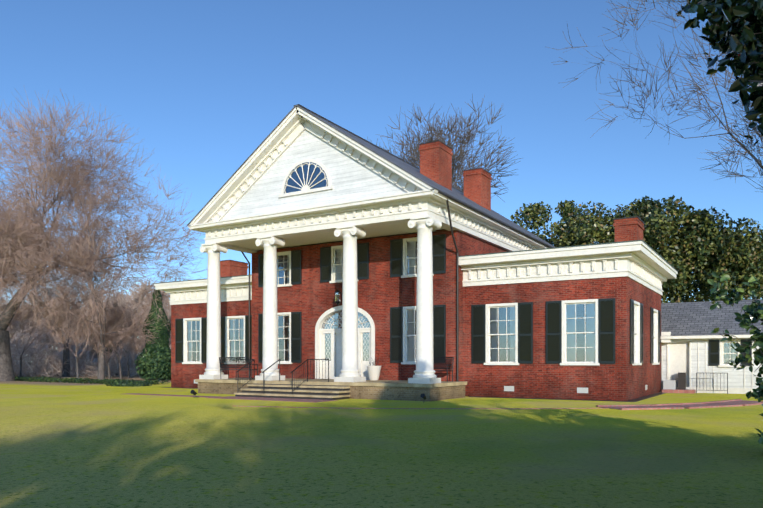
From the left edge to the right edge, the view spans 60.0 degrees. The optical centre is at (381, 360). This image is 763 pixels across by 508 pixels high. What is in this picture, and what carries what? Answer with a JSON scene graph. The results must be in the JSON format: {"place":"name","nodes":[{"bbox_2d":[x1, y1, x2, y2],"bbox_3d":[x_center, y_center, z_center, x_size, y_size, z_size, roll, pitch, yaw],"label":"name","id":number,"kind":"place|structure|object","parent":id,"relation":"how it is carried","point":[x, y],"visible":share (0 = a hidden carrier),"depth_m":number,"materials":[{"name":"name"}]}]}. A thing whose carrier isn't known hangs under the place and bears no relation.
{"place":"outdoors","nodes":[
{"label":"outdoors","id":0,"kind":"place"},
{"bbox_2d":[190,190,552,399],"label":"exterior fixtures","id":1,"kind":"object","parent":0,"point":[374,372],"visible":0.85,"depth_m":27.03,"materials":[{"name":"black metal"}]},
{"bbox_2d":[0,362,762,507],"bbox_3d":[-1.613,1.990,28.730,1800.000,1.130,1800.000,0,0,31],"label":"lawn","id":2,"kind":"structure","parent":0,"point":[76,445],"depth_m":11.10,"materials":[{"name":"green plant"}]},
{"bbox_2d":[0,290,30,326],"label":"bare tree","id":3,"kind":"object","parent":2,"relation":"on","point":[8,308],"visible":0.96,"depth_m":43.08,"materials":[{"name":"brown plant"}]},
{"bbox_2d":[9,314,26,342],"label":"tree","id":4,"kind":"object","parent":2,"relation":"on","point":[16,327],"visible":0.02,"depth_m":116.89,"materials":[{"name":"brown plant"}]},
{"bbox_2d":[13,329,54,366],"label":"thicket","id":5,"kind":"object","parent":2,"relation":"on","point":[29,345],"visible":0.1,"depth_m":97.99,"materials":[{"name":"brown plant"}]},
{"bbox_2d":[21,320,66,374],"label":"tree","id":6,"kind":"object","parent":2,"relation":"on","point":[43,336],"visible":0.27,"depth_m":77.41,"materials":[{"name":"brown plant"}]},
{"bbox_2d":[0,286,89,376],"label":"tree","id":7,"kind":"object","parent":2,"relation":"on","point":[19,325],"visible":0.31,"depth_m":50.07,"materials":[{"name":"brown plant"}]},
{"bbox_2d":[33,328,64,374],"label":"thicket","id":8,"kind":"object","parent":2,"relation":"on","point":[48,341],"visible":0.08,"depth_m":80.11,"materials":[{"name":"brown plant"}]},
{"bbox_2d":[34,318,70,347],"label":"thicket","id":9,"kind":"object","parent":2,"relation":"on","point":[49,329],"visible":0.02,"depth_m":79.61,"materials":[{"name":"brown plant"}]},
{"bbox_2d":[0,238,124,376],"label":"tree","id":10,"kind":"object","parent":2,"relation":"on","point":[65,357],"visible":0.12,"depth_m":61.55,"materials":[{"name":"brown plant"}]},
{"bbox_2d":[18,274,120,361],"bbox_3d":[-23.774,-2.933,50.589,6.475,9.125,7.715,0,0,31],"label":"bare tree","id":11,"kind":"object","parent":2,"relation":"on","point":[75,303],"visible":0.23,"depth_m":50.30,"materials":[{"name":"brown plant"}]},
{"bbox_2d":[9,301,142,376],"bbox_3d":[-51.630,-1.807,72.537,59.208,9.542,26.715,0,0,-1],"label":"backdrop thicket","id":12,"kind":"object","parent":2,"relation":"on","point":[47,359],"visible":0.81,"depth_m":64.51,"materials":[{"name":"brown plant"}]},
{"bbox_2d":[55,329,99,362],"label":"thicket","id":13,"kind":"object","parent":2,"relation":"on","point":[82,344],"visible":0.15,"depth_m":77.56,"materials":[{"name":"brown plant"}]},
{"bbox_2d":[26,290,135,377],"bbox_3d":[-21.040,-1.750,46.616,7.333,6.766,4.551,0,0,-27],"label":"tree","id":14,"kind":"object","parent":2,"relation":"on","point":[73,335],"visible":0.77,"depth_m":46.29,"materials":[{"name":"brown plant"}]},
{"bbox_2d":[81,339,100,361],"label":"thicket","id":15,"kind":"object","parent":2,"relation":"on","point":[92,349],"visible":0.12,"depth_m":77.15,"materials":[{"name":"brown plant"}]},
{"bbox_2d":[15,376,169,386],"bbox_3d":[-31.094,1.380,51.377,46.513,0.658,4.077,0,0,37],"label":"groundcover bed","id":16,"kind":"object","parent":2,"relation":"on","point":[122,382],"visible":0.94,"depth_m":41.28,"materials":[{"name":"green plant"}]},
{"bbox_2d":[56,302,141,378],"bbox_3d":[-21.827,-1.703,52.598,5.825,6.660,6.503,0,0,31],"label":"tree","id":17,"kind":"object","parent":2,"relation":"on","point":[106,337],"visible":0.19,"depth_m":52.39,"materials":[{"name":"brown plant"}]},
{"bbox_2d":[65,312,136,347],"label":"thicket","id":18,"kind":"object","parent":2,"relation":"on","point":[82,322],"visible":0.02,"depth_m":78.15,"materials":[{"name":"brown plant"}]},
{"bbox_2d":[39,211,165,378],"bbox_3d":[-19.108,-4.305,45.201,8.632,12.101,8.624,0,0,-38],"label":"tree","id":19,"kind":"object","parent":2,"relation":"on","point":[101,368],"visible":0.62,"depth_m":45.02,"materials":[{"name":"brown plant"}]},
{"bbox_2d":[0,90,206,381],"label":"tree","id":20,"kind":"object","parent":2,"relation":"on","point":[21,232],"visible":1,"depth_m":44.61,"materials":[{"name":"brown plant"}]},
{"bbox_2d":[85,289,125,307],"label":"tree","id":21,"kind":"object","parent":2,"relation":"on","point":[107,299],"visible":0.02,"depth_m":155.50,"materials":[{"name":"brown plant"}]},
{"bbox_2d":[69,299,145,378],"bbox_3d":[-20.204,-1.600,50.267,5.737,6.458,6.355,0,0,31],"label":"tree","id":22,"kind":"object","parent":2,"relation":"on","point":[119,319],"visible":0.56,"depth_m":50.12,"materials":[{"name":"brown plant"}]},
{"bbox_2d":[87,310,143,376],"bbox_3d":[-22.357,-1.624,57.744,5.344,6.506,6.871,0,0,31],"label":"bare tree","id":23,"kind":"object","parent":2,"relation":"on","point":[126,345],"visible":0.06,"depth_m":57.38,"materials":[{"name":"brown plant"}]},
{"bbox_2d":[99,303,136,374],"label":"bare tree","id":24,"kind":"object","parent":2,"relation":"on","point":[116,349],"visible":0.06,"depth_m":72.42,"materials":[{"name":"brown plant"}]},
{"bbox_2d":[105,338,144,358],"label":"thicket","id":25,"kind":"object","parent":2,"relation":"on","point":[126,347],"visible":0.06,"depth_m":72.39,"materials":[{"name":"brown plant"}]},
{"bbox_2d":[93,294,170,353],"bbox_3d":[-19.849,-1.950,53.621,8.084,7.162,5.518,0,0,-17],"label":"bare tree","id":26,"kind":"object","parent":2,"relation":"on","point":[133,316],"visible":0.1,"depth_m":52.89,"materials":[{"name":"brown plant"}]},
{"bbox_2d":[120,278,170,370],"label":"tree","id":27,"kind":"object","parent":2,"relation":"on","point":[140,297],"visible":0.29,"depth_m":125.25,"materials":[{"name":"brown plant"}]},
{"bbox_2d":[134,290,170,379],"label":"evergreen tree","id":28,"kind":"object","parent":2,"relation":"on","point":[154,362],"visible":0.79,"depth_m":46.81,"materials":[{"name":"green plant"}]},
{"bbox_2d":[138,290,170,339],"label":"bare tree","id":29,"kind":"object","parent":2,"relation":"on","point":[166,315],"visible":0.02,"depth_m":53.86,"materials":[{"name":"brown plant"}]},
{"bbox_2d":[147,305,170,348],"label":"tree","id":30,"kind":"object","parent":2,"relation":"on","point":[169,320],"visible":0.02,"depth_m":111.16,"materials":[{"name":"brown plant"}]},
{"bbox_2d":[154,260,251,387],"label":"house wing","id":31,"kind":"structure","parent":2,"relation":"on","point":[188,301],"depth_m":34.08,"materials":[{"name":"red brick"}]},
{"bbox_2d":[127,378,466,402],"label":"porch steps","id":32,"kind":"structure","parent":2,"relation":"on","point":[316,390],"depth_m":24.88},
{"bbox_2d":[236,359,328,394],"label":"stair railings","id":33,"kind":"object","parent":32,"relation":"on","point":[237,372],"visible":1,"depth_m":25.65,"materials":[{"name":"metal"}]},
{"bbox_2d":[199,215,441,383],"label":"portico columns","id":34,"kind":"structure","parent":32,"relation":"on","point":[424,371],"depth_m":25.32,"materials":[{"name":"paint"}]},
{"bbox_2d":[252,229,508,380],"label":"house","id":35,"kind":"structure","parent":2,"relation":"on","point":[309,309],"depth_m":28.16,"materials":[{"name":"red brick"}]},
{"bbox_2d":[187,104,554,262],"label":"gabled roof","id":36,"kind":"structure","parent":35,"relation":"attached to","point":[302,176],"depth_m":26.41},
{"bbox_2d":[418,140,491,210],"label":"chimneys","id":37,"kind":"object","parent":35,"relation":"on","point":[436,161],"visible":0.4,"depth_m":30.19,"materials":[{"name":"brick"}]},
{"bbox_2d":[367,93,520,256],"bbox_3d":[5.069,-11.136,61.689,15.546,25.792,19.296,0,0,-42],"label":"tree","id":38,"kind":"object","parent":2,"relation":"on","point":[414,156],"visible":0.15,"depth_m":58.24,"materials":[{"name":"brown plant"}]},
{"bbox_2d":[459,216,677,400],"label":"house wing","id":39,"kind":"structure","parent":2,"relation":"on","point":[582,322],"depth_m":24.87,"materials":[{"name":"red brick"}]},
{"bbox_2d":[510,195,762,302],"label":"magnolia tree","id":40,"kind":"object","parent":2,"relation":"on","point":[699,247],"visible":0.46,"depth_m":40.24,"materials":[{"name":"green plant"}]},
{"bbox_2d":[548,0,762,191],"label":"tree","id":41,"kind":"object","parent":2,"relation":"on","point":[742,145],"visible":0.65,"depth_m":37.39,"materials":[{"name":"brown plant"}]},
{"bbox_2d":[676,0,762,146],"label":"holly tree","id":42,"kind":"object","parent":2,"relation":"on","point":[740,22],"visible":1,"depth_m":4.72,"materials":[{"name":"green plant"}]},
{"bbox_2d":[707,271,762,451],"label":"foliage","id":43,"kind":"object","parent":2,"relation":"on","point":[754,310],"visible":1,"depth_m":9.98,"materials":[{"name":"green plant"}]},
{"bbox_2d":[0,0,762,361],"label":"sky","id":44,"kind":"structure","parent":0,"point":[203,83],"materials":[{"name":"blue"}]},
{"bbox_2d":[161,387,762,409],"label":"brick path","id":45,"kind":"structure","parent":0,"point":[725,403],"depth_m":20.61,"materials":[{"name":"red brick"}]},
{"bbox_2d":[661,299,762,393],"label":"annex building","id":46,"kind":"structure","parent":0,"point":[697,356],"depth_m":29.51,"materials":[{"name":"wood"}]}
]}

